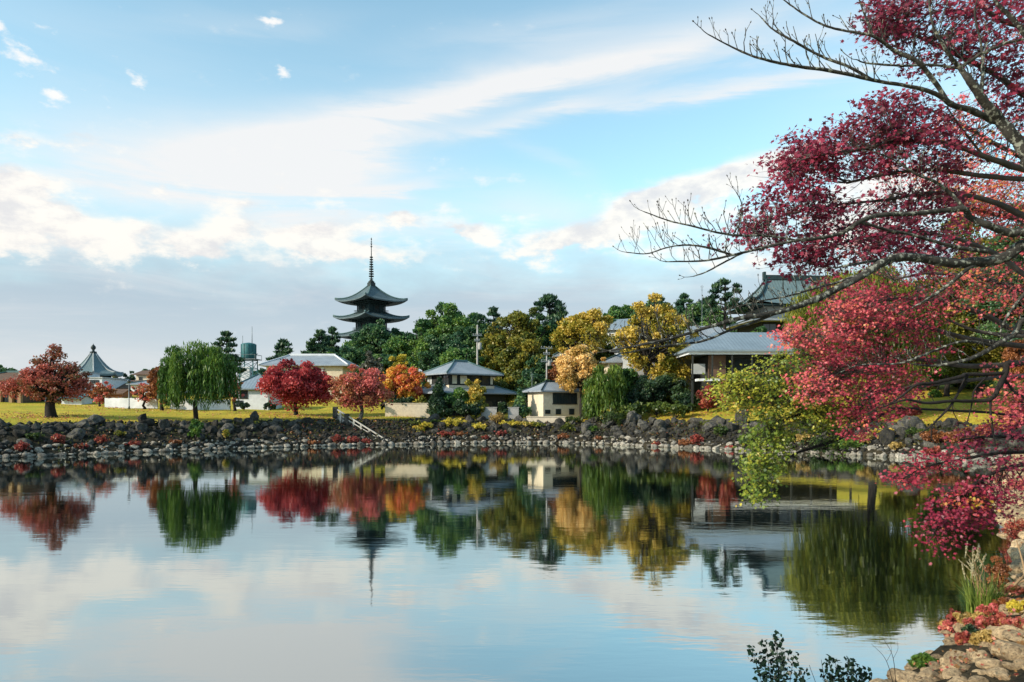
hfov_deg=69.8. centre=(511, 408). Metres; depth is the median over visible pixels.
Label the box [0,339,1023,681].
ground
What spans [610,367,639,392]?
leafy tree
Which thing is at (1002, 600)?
shrub
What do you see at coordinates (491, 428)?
dark rock
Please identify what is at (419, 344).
leafy tree
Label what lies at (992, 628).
cobble
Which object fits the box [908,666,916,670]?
cobble
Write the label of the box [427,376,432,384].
window
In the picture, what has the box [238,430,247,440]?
dark rock
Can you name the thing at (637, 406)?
shrub
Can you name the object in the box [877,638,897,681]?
bare stem
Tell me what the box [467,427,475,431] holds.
dark rock
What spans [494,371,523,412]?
leafy tree
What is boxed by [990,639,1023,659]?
cobble
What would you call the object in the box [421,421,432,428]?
shrub
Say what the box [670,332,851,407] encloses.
dark walled hall
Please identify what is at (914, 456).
waterline boulder
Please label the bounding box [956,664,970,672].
cobble
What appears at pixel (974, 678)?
cobble
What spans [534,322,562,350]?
leafy tree
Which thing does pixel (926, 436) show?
shrub
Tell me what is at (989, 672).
cobble
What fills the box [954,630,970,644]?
shrub
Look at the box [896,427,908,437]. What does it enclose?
dark rock
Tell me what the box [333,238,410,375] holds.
pagoda
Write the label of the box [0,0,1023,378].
sky
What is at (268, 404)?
hedge
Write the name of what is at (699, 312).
leafy tree
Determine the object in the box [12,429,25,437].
dark rock
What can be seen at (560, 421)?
dark rock
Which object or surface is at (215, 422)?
dark rock
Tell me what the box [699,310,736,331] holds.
leafy tree
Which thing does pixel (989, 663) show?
cobble
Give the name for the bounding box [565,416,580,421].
shrub
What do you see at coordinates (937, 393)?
leafy tree
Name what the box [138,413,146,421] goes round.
standing rock
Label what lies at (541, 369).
leafy tree
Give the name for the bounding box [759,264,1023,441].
maple tree
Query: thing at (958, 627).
cobble
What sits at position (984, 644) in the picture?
cobble
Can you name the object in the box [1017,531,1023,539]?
cobble
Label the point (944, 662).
cobble
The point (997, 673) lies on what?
cobble
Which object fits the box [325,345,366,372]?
leafy tree
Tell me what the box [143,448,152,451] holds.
waterline boulder
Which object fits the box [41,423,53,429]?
dark rock
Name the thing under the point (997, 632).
cobble
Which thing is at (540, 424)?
shrub
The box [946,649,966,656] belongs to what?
cobble
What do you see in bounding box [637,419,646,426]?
dark rock
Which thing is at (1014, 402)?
shrub
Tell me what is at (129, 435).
dark rock
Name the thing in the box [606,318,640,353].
white gabled house
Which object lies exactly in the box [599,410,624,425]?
shrub
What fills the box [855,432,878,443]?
shrub
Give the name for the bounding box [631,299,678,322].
leafy tree
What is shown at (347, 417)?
handrail
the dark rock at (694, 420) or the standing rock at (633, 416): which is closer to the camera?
the dark rock at (694, 420)
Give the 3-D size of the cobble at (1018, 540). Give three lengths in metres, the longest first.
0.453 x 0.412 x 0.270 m
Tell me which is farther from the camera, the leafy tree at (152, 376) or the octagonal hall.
the octagonal hall
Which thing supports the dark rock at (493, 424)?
on the ground at (14, 409)
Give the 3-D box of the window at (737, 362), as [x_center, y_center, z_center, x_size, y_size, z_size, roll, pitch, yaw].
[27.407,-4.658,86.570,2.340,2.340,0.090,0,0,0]
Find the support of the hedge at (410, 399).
on the ground at (14, 409)
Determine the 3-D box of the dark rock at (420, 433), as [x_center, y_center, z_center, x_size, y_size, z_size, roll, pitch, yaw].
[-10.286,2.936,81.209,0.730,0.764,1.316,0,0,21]
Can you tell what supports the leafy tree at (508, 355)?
on the ground at (14, 409)
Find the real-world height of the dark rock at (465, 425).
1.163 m
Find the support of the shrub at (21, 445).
on the ground at (14, 409)
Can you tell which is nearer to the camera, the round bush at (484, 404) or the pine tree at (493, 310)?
the round bush at (484, 404)
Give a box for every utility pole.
[473,325,481,364]
[541,346,552,379]
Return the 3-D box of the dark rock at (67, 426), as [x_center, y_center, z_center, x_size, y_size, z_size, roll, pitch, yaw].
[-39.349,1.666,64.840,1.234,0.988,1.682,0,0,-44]
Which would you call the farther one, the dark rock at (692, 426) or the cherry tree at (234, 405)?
the cherry tree at (234, 405)
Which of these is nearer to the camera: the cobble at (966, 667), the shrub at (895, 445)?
the cobble at (966, 667)
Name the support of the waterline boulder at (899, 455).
on the ground at (14, 409)
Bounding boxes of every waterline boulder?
[2,454,10,457]
[22,452,33,456]
[37,452,47,456]
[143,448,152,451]
[895,453,905,457]
[906,453,916,458]
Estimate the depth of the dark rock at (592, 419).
85.37 m
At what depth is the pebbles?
16.16 m
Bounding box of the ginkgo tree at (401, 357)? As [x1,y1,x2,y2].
[389,354,408,386]
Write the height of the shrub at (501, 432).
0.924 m
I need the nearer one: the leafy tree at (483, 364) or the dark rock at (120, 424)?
the dark rock at (120, 424)
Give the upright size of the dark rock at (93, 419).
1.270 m
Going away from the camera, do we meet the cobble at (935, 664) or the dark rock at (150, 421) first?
the cobble at (935, 664)
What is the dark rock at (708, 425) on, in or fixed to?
on the ground at (14, 409)
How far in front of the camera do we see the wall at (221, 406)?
93.00 m
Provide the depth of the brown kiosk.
110.37 m
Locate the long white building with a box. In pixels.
[126,380,189,394]
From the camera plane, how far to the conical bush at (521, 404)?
89.48 m
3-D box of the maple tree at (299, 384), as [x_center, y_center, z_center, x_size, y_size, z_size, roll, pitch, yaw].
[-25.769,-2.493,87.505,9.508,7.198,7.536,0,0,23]
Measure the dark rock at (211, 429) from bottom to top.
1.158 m
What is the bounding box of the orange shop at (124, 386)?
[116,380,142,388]
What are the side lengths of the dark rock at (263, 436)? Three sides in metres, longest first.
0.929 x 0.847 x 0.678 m
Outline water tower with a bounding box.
[236,336,261,380]
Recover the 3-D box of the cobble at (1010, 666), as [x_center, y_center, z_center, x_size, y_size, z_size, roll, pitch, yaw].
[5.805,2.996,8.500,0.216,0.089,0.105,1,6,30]
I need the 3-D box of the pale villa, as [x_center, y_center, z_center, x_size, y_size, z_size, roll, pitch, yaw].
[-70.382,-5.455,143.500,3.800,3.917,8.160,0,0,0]
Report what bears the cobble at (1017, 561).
on the ground at (14, 409)
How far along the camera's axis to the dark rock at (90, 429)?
65.28 m
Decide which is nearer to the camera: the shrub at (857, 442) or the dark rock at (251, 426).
the shrub at (857, 442)
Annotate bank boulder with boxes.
[34,447,43,452]
[204,443,214,446]
[866,445,875,448]
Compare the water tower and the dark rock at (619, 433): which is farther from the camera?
the water tower
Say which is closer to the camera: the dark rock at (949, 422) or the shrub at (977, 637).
the shrub at (977, 637)
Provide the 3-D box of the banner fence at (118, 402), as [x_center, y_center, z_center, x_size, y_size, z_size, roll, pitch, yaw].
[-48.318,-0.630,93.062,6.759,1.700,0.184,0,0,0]
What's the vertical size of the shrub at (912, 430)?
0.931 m
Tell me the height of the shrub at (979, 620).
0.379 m
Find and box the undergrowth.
[0,418,1017,453]
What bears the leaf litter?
on the ground at (14, 409)
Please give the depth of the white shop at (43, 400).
100.00 m
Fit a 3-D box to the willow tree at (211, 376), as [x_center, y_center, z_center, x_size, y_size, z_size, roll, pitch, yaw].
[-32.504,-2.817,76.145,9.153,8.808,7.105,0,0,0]
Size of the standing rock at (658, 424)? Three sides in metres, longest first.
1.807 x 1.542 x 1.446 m
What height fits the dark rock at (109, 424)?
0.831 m
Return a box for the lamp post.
[127,380,130,408]
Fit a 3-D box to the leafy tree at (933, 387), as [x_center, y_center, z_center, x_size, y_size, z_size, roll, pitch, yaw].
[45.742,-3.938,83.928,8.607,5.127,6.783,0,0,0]
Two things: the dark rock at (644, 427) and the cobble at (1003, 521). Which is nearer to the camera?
the cobble at (1003, 521)
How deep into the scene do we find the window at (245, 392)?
97.95 m
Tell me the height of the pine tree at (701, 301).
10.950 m
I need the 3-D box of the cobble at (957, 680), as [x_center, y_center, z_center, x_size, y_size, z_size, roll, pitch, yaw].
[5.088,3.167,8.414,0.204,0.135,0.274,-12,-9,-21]
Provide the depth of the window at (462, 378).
94.03 m
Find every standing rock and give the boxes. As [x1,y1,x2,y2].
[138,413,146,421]
[250,411,258,420]
[581,422,591,434]
[626,410,641,424]
[651,419,666,429]
[710,415,725,424]
[733,409,748,423]
[879,428,894,444]
[897,415,921,428]
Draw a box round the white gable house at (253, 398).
[236,373,281,409]
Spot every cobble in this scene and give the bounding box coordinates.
[869,678,888,681]
[887,668,900,679]
[893,670,917,681]
[906,677,915,681]
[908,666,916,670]
[915,670,940,679]
[915,676,938,681]
[928,661,939,668]
[930,654,942,659]
[939,630,951,633]
[939,657,965,669]
[942,637,954,643]
[942,668,961,678]
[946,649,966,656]
[947,678,967,681]
[953,622,963,632]
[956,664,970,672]
[960,654,969,663]
[967,675,988,681]
[968,650,990,662]
[975,658,1005,669]
[978,641,991,646]
[985,626,998,630]
[986,667,1008,677]
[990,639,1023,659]
[991,625,1023,641]
[992,669,1010,680]
[997,532,1009,535]
[998,518,1008,523]
[998,604,1007,612]
[1000,644,1023,659]
[1002,629,1023,642]
[1002,661,1020,669]
[1007,505,1023,513]
[1007,547,1017,552]
[1008,564,1021,571]
[1010,542,1022,547]
[1010,549,1023,558]
[1011,539,1023,544]
[1011,558,1023,564]
[1012,499,1023,504]
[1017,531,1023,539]
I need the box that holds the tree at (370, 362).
[359,351,383,377]
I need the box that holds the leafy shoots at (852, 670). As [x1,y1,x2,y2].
[819,654,871,681]
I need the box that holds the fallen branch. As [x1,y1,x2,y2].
[1006,540,1023,585]
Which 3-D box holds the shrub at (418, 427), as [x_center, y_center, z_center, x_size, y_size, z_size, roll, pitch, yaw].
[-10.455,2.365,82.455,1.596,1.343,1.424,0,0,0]
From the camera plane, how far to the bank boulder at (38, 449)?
59.55 m
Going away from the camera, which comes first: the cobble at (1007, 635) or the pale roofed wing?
the cobble at (1007, 635)
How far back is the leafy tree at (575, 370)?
88.51 m
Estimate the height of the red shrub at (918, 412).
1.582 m
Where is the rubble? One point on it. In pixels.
(393, 426)
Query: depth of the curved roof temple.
116.83 m
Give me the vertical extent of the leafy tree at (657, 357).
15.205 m
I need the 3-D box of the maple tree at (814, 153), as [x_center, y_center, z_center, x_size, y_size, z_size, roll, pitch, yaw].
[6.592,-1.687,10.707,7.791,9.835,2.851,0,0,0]
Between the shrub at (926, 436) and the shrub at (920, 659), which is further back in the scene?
the shrub at (926, 436)
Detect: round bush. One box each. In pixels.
[415,395,427,402]
[443,387,470,415]
[445,399,480,417]
[465,400,489,416]
[497,401,508,414]
[670,388,700,408]
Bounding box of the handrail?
[333,407,394,444]
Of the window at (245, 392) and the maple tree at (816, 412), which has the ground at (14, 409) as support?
the maple tree at (816, 412)
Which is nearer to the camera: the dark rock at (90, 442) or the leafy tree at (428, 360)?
the dark rock at (90, 442)
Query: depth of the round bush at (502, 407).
88.75 m
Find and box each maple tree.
[0,343,95,417]
[86,381,117,406]
[255,358,334,414]
[328,364,394,420]
[378,364,430,399]
[698,345,1023,508]
[702,0,1023,301]
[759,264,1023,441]
[833,86,1023,337]
[878,399,1023,564]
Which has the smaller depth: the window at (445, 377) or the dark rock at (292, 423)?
the dark rock at (292, 423)
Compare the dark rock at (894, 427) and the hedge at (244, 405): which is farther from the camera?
the hedge at (244, 405)
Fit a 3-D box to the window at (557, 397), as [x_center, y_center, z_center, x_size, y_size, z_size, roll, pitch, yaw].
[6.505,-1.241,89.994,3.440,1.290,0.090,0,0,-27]
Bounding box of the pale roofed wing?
[613,326,725,394]
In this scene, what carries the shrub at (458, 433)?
on the ground at (14, 409)
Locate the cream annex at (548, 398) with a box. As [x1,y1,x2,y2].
[522,380,586,418]
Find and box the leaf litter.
[886,448,1023,681]
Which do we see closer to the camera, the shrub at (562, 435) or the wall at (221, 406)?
the shrub at (562, 435)
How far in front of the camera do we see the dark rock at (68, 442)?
62.06 m
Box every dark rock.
[0,418,8,426]
[0,429,8,434]
[12,424,30,430]
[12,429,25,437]
[16,438,32,445]
[31,423,40,429]
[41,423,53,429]
[41,428,53,433]
[53,422,64,430]
[55,429,65,433]
[62,422,75,430]
[64,440,73,444]
[67,428,85,438]
[74,419,89,427]
[82,427,95,431]
[87,414,105,425]
[87,440,93,446]
[99,426,107,432]
[105,421,114,427]
[113,426,121,431]
[115,422,124,429]
[124,431,134,438]
[135,423,147,433]
[140,418,154,425]
[149,432,159,436]
[157,429,165,434]
[158,419,169,428]
[179,420,186,428]
[182,424,189,429]
[195,433,205,439]
[202,422,210,429]
[205,425,217,434]
[211,420,217,425]
[217,429,224,438]
[221,423,233,431]
[222,418,231,422]
[233,417,241,423]
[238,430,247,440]
[243,417,253,424]
[246,423,255,428]
[260,434,267,438]
[268,421,277,425]
[269,425,282,431]
[272,418,282,424]
[276,434,284,438]
[287,421,295,425]
[291,423,299,429]
[301,417,313,423]
[415,431,422,436]
[428,413,439,421]
[439,422,445,427]
[462,422,472,428]
[465,415,472,421]
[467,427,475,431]
[477,415,485,420]
[486,425,494,430]
[490,422,497,430]
[502,423,512,429]
[514,415,521,421]
[554,424,561,431]
[555,418,564,425]
[584,430,591,437]
[588,416,599,422]
[600,421,613,428]
[610,425,619,431]
[613,431,622,434]
[628,422,636,427]
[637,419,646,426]
[640,424,648,430]
[649,417,655,424]
[658,428,665,433]
[660,432,669,439]
[671,417,678,423]
[688,423,697,429]
[689,417,702,423]
[702,422,716,431]
[725,423,738,432]
[865,422,879,429]
[888,424,898,431]
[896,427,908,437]
[905,438,911,443]
[913,432,922,440]
[916,423,925,428]
[923,440,937,448]
[935,420,941,427]
[941,418,957,428]
[952,441,966,450]
[984,430,1002,440]
[1009,440,1021,447]
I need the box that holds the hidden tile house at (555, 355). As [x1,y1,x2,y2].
[551,347,572,358]
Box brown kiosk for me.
[105,389,135,397]
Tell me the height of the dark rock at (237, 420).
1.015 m
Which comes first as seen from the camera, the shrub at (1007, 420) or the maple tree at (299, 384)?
the shrub at (1007, 420)
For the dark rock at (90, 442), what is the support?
on the ground at (14, 409)
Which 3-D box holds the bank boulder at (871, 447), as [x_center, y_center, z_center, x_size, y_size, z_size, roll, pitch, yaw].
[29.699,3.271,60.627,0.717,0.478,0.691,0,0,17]
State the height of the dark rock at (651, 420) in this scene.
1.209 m
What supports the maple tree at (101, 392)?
on the ground at (14, 409)
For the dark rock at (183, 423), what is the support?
on the ground at (14, 409)
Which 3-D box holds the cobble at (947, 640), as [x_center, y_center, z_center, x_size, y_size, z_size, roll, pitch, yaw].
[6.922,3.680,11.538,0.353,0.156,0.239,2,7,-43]
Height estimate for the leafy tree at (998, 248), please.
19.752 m
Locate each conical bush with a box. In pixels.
[426,377,448,417]
[512,386,531,417]
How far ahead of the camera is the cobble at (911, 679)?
9.24 m
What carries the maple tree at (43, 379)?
on the ground at (14, 409)
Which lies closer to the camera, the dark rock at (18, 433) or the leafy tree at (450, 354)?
the dark rock at (18, 433)
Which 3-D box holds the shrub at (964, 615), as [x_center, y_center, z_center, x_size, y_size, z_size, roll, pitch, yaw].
[7.841,3.631,12.390,0.754,0.385,0.558,0,0,0]
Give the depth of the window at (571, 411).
90.43 m
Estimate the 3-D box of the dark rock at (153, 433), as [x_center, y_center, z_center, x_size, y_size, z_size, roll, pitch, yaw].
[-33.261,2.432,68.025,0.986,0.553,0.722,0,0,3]
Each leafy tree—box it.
[0,364,20,371]
[123,371,135,379]
[146,366,167,409]
[253,368,265,375]
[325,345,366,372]
[339,340,362,377]
[349,318,404,360]
[362,351,415,373]
[381,334,418,374]
[407,327,437,386]
[413,301,473,346]
[416,333,469,385]
[436,346,484,364]
[452,312,490,360]
[468,312,493,330]
[475,328,509,378]
[480,317,509,383]
[494,307,550,365]
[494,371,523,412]
[495,336,552,406]
[514,367,547,399]
[525,354,552,377]
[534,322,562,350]
[545,362,559,379]
[547,342,571,366]
[549,307,614,357]
[553,344,605,418]
[594,336,615,361]
[607,292,698,411]
[608,304,637,318]
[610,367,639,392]
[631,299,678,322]
[636,375,686,413]
[656,372,690,403]
[677,301,712,325]
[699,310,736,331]
[750,326,766,331]
[778,263,956,422]
[878,365,938,390]
[913,213,1023,397]
[914,277,974,397]
[926,368,999,388]
[954,203,1023,341]
[1000,338,1023,382]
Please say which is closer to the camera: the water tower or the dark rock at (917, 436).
the dark rock at (917, 436)
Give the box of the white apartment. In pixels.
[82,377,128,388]
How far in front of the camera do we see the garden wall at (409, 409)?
89.85 m
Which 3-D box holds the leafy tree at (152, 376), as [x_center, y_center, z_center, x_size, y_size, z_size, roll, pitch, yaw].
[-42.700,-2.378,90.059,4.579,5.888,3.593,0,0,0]
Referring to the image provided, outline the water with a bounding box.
[0,443,1022,681]
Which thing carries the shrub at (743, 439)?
on the ground at (14, 409)
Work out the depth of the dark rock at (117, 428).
66.62 m
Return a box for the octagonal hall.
[78,344,123,377]
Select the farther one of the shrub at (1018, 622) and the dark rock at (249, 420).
the dark rock at (249, 420)
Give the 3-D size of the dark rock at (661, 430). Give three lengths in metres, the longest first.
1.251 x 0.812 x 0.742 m
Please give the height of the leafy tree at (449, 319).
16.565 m
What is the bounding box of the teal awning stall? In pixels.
[58,394,95,404]
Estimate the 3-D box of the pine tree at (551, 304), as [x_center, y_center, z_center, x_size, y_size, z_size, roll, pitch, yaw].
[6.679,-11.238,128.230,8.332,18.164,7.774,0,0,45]
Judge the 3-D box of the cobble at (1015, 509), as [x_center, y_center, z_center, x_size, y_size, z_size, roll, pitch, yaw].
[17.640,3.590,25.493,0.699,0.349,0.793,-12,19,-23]
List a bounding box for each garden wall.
[385,403,429,417]
[481,407,496,418]
[507,407,518,418]
[526,416,565,422]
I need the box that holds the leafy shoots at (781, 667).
[747,630,809,681]
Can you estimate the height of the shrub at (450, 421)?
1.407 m
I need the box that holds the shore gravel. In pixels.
[0,434,1004,460]
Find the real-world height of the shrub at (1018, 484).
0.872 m
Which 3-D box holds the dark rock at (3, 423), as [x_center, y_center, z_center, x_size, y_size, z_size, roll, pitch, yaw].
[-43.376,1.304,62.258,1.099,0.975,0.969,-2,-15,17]
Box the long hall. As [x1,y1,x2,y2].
[258,354,358,399]
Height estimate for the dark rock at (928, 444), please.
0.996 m
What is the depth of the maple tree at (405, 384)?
92.09 m
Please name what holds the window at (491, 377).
in the tiled house at (454, 373)
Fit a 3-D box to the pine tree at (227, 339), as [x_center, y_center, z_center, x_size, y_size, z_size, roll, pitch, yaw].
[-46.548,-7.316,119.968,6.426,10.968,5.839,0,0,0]
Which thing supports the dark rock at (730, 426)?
on the ground at (14, 409)
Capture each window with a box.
[3,395,8,401]
[239,390,247,398]
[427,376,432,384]
[443,375,448,383]
[451,375,457,383]
[459,375,467,383]
[471,375,480,384]
[481,376,489,384]
[485,401,492,406]
[490,376,493,384]
[553,393,576,403]
[556,409,560,414]
[569,409,573,414]
[734,359,753,377]
[756,359,775,378]
[763,324,776,331]
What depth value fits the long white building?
118.00 m
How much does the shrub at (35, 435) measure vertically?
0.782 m
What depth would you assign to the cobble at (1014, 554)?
19.07 m
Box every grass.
[5,392,1009,428]
[941,544,1019,613]
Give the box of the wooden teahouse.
[0,371,40,402]
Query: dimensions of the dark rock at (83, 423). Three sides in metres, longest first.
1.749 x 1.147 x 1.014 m
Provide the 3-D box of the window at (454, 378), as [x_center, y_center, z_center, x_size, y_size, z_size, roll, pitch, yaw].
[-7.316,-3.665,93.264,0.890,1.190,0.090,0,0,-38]
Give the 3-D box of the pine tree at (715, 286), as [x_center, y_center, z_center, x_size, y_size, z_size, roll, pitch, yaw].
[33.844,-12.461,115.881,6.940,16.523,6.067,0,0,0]
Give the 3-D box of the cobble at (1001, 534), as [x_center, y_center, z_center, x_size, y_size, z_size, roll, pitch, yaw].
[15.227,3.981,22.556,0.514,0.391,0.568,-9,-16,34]
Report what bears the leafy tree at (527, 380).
on the ground at (14, 409)
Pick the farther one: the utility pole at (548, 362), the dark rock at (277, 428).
the utility pole at (548, 362)
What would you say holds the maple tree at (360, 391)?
on the ground at (14, 409)
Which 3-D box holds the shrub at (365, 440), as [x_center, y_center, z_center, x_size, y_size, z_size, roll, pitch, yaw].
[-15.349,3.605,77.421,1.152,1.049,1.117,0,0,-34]
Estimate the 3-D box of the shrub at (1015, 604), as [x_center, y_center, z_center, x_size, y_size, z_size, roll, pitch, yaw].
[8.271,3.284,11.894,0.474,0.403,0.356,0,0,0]
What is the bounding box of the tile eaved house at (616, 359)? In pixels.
[599,353,622,407]
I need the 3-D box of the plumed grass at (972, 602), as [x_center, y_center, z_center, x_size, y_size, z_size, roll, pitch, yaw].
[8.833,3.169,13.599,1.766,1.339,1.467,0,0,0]
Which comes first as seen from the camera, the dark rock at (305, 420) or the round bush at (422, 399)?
the dark rock at (305, 420)
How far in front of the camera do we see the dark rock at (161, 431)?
68.68 m
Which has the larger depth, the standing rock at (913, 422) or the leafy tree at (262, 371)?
the leafy tree at (262, 371)
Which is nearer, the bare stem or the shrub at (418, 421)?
the bare stem
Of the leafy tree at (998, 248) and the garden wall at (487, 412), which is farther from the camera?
the garden wall at (487, 412)
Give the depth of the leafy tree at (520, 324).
113.95 m
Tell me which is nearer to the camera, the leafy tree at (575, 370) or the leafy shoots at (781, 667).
the leafy shoots at (781, 667)
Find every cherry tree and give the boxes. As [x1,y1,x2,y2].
[130,383,155,408]
[229,382,244,410]
[575,0,1023,380]
[880,356,1023,445]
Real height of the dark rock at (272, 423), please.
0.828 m
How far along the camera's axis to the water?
18.20 m
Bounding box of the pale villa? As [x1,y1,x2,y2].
[132,370,148,379]
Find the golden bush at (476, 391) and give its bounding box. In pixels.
[464,378,486,413]
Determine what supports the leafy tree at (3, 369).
on the ground at (14, 409)
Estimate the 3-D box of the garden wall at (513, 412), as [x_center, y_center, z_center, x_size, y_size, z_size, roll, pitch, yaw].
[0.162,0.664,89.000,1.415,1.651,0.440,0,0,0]
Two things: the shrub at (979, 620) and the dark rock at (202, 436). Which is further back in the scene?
the dark rock at (202, 436)
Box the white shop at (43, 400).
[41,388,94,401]
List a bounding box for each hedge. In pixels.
[236,402,250,409]
[263,402,275,409]
[380,394,414,409]
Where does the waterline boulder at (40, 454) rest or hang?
on the ground at (14, 409)
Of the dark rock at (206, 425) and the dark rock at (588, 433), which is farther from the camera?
the dark rock at (588, 433)
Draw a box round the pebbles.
[893,457,1023,679]
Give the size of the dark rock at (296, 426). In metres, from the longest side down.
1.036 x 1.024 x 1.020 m
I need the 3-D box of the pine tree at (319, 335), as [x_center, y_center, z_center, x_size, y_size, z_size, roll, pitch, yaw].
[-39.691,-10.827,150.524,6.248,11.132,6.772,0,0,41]
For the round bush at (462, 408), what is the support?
on the ground at (14, 409)
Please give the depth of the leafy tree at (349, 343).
197.96 m
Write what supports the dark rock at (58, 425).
on the ground at (14, 409)
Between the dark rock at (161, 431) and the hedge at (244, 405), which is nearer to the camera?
the dark rock at (161, 431)
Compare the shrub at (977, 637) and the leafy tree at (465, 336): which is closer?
the shrub at (977, 637)
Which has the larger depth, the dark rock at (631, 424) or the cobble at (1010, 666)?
the dark rock at (631, 424)
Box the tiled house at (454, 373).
[419,359,516,415]
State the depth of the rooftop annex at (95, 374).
126.33 m
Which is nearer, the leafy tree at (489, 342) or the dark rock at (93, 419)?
the dark rock at (93, 419)
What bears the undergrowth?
on the ground at (14, 409)
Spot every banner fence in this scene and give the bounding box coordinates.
[105,397,157,408]
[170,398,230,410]
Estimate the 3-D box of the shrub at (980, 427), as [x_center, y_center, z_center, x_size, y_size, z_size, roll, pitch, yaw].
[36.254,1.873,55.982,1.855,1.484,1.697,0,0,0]
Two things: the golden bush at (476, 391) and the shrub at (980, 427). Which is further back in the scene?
the golden bush at (476, 391)
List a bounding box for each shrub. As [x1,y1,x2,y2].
[14,440,31,451]
[25,432,44,440]
[50,433,65,443]
[73,443,88,448]
[94,434,108,443]
[113,430,126,436]
[124,440,140,444]
[168,439,181,443]
[187,419,203,439]
[222,429,229,438]
[307,439,320,444]
[330,434,344,442]
[347,436,359,442]
[361,438,371,444]
[408,419,425,425]
[412,424,425,431]
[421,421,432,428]
[437,430,454,436]
[440,417,465,426]
[453,431,467,436]
[472,422,486,429]
[489,412,505,423]
[494,430,506,435]
[499,420,517,425]
[517,420,535,426]
[533,422,545,427]
[557,433,569,440]
[559,422,575,431]
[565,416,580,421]
[588,425,598,430]
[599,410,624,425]
[617,388,647,415]
[618,400,647,417]
[644,401,669,415]
[659,401,694,417]
[678,438,694,446]
[689,433,703,444]
[695,385,716,411]
[713,424,728,435]
[719,380,734,410]
[738,432,758,447]
[775,428,797,442]
[796,432,813,444]
[800,436,835,450]
[830,436,863,451]
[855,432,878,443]
[870,426,893,433]
[888,441,905,451]
[896,405,921,416]
[905,427,932,434]
[906,652,938,668]
[919,428,948,442]
[922,446,940,454]
[936,620,957,631]
[943,431,953,440]
[945,608,960,619]
[951,426,982,445]
[952,611,988,625]
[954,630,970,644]
[961,623,978,633]
[962,615,990,628]
[967,629,996,645]
[974,603,998,616]
[975,424,1000,434]
[981,593,1015,603]
[983,555,1012,585]
[986,611,1020,625]
[991,469,1009,483]
[991,595,1023,606]
[997,407,1019,429]
[998,516,1023,540]
[1001,617,1023,629]
[1003,584,1023,595]
[1006,476,1023,489]
[1006,599,1023,613]
[1007,388,1023,424]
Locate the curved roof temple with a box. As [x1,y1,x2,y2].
[721,272,829,331]
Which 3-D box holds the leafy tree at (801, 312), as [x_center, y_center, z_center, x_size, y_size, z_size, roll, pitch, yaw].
[31.885,-5.873,65.915,15.087,15.017,12.236,0,0,0]
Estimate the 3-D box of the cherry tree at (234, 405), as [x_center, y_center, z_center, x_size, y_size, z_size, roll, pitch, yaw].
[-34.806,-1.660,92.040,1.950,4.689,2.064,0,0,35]
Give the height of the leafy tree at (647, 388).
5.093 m
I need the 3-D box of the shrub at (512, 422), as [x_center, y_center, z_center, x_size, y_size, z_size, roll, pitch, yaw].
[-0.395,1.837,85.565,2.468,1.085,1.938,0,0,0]
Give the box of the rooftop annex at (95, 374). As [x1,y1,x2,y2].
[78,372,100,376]
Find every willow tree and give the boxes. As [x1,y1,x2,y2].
[156,339,242,419]
[580,363,627,419]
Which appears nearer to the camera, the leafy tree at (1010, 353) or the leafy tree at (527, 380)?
the leafy tree at (1010, 353)
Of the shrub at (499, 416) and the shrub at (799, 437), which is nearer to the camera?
the shrub at (799, 437)
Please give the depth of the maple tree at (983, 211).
14.08 m
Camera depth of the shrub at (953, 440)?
55.99 m
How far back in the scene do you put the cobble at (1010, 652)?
8.85 m
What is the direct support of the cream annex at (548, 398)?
on the ground at (14, 409)
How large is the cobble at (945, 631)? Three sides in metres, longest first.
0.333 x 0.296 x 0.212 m
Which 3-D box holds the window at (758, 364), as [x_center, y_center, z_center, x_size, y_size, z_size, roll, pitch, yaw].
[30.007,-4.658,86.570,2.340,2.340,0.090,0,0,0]
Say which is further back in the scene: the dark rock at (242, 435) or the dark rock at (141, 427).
the dark rock at (242, 435)
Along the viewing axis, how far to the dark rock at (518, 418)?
87.50 m
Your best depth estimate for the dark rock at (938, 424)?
60.73 m
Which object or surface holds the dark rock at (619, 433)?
on the ground at (14, 409)
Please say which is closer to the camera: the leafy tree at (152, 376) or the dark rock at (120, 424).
the dark rock at (120, 424)
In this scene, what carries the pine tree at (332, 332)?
on the ground at (14, 409)
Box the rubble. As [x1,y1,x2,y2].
[0,417,1023,461]
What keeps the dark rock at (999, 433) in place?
on the ground at (14, 409)
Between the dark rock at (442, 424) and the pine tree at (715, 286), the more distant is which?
the pine tree at (715, 286)
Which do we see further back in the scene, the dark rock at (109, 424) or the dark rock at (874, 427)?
the dark rock at (109, 424)
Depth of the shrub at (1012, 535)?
21.44 m
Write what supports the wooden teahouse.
on the ground at (14, 409)
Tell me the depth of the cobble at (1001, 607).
12.36 m
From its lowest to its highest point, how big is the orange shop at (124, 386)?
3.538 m
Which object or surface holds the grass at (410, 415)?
on the ground at (14, 409)
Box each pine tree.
[210,330,246,373]
[265,338,293,360]
[301,329,331,353]
[322,326,341,353]
[484,306,502,330]
[528,293,568,325]
[673,293,693,314]
[698,296,721,310]
[702,278,747,329]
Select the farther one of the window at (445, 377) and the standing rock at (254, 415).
the window at (445, 377)
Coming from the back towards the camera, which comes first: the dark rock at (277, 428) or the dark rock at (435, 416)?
the dark rock at (435, 416)
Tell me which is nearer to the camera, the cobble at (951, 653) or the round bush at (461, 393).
the cobble at (951, 653)
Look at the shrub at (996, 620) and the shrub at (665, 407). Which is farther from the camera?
the shrub at (665, 407)
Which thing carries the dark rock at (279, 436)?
on the ground at (14, 409)
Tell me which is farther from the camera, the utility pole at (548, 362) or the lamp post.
the utility pole at (548, 362)

